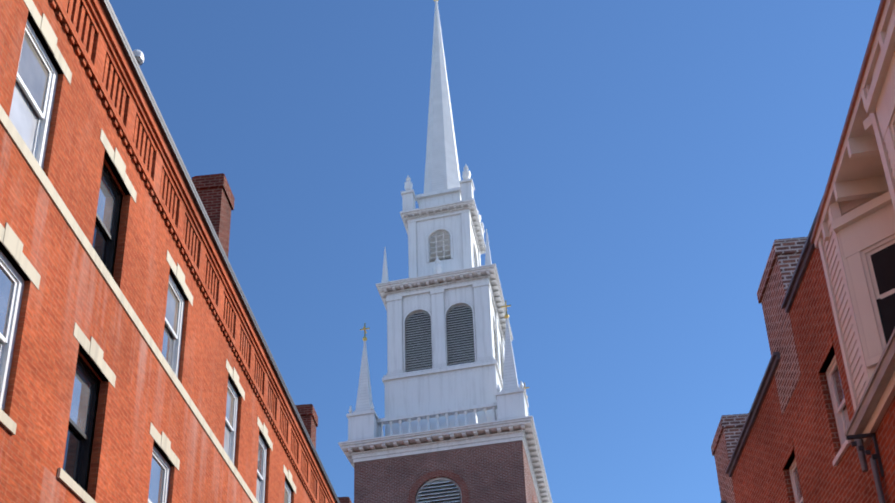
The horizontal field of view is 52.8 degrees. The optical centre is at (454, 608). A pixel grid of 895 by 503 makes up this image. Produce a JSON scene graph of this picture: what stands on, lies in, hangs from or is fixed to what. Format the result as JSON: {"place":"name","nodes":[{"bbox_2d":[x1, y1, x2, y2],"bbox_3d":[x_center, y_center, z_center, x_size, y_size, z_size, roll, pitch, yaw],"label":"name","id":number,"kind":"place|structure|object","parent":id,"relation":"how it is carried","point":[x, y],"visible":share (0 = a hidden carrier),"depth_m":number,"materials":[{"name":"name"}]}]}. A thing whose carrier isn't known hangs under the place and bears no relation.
{"place":"outdoors","nodes":[
{"label":"outdoors","id":0,"kind":"place"},
{"bbox_2d":[109,0,880,502],"label":"sky","id":1,"kind":"structure","parent":0,"point":[637,168],"materials":[{"name":"blue"}]},
{"label":"ground","id":2,"kind":"structure","parent":0,"visible":0},
{"bbox_2d":[0,0,339,502],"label":"tenement","id":3,"kind":"structure","parent":2,"relation":"on","point":[138,364],"depth_m":12.64,"materials":[{"name":"brick"}]},
{"bbox_2d":[133,49,143,65],"bbox_3d":[-4.797,-8.246,13.630,0.200,0.410,0.190,-4,-20,4],"label":"satellite dish","id":4,"kind":"object","parent":3,"relation":"on","point":[138,55],"visible":0.71,"depth_m":13.60,"materials":[{"name":"metal"}]},
{"bbox_2d":[192,173,351,502],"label":"chimneys","id":5,"kind":"object","parent":3,"relation":"on","point":[215,194],"visible":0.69,"depth_m":18.86,"materials":[{"name":"brick"}]},
{"bbox_2d":[338,0,551,502],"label":"church steeple","id":6,"kind":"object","parent":2,"relation":"on","point":[457,421],"depth_m":40.97,"materials":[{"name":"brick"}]},
{"bbox_2d":[711,352,845,502],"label":"house","id":7,"kind":"structure","parent":2,"relation":"on","point":[755,453],"depth_m":15.43,"materials":[{"name":"brick"}]},
{"bbox_2d":[757,197,877,502],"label":"house","id":8,"kind":"structure","parent":2,"relation":"on","point":[812,384],"depth_m":12.70,"materials":[{"name":"brick"}]},
{"bbox_2d":[810,0,894,502],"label":"clapboard house","id":9,"kind":"structure","parent":2,"relation":"on","point":[853,237],"depth_m":9.97,"materials":[{"name":"wood"}]}
]}

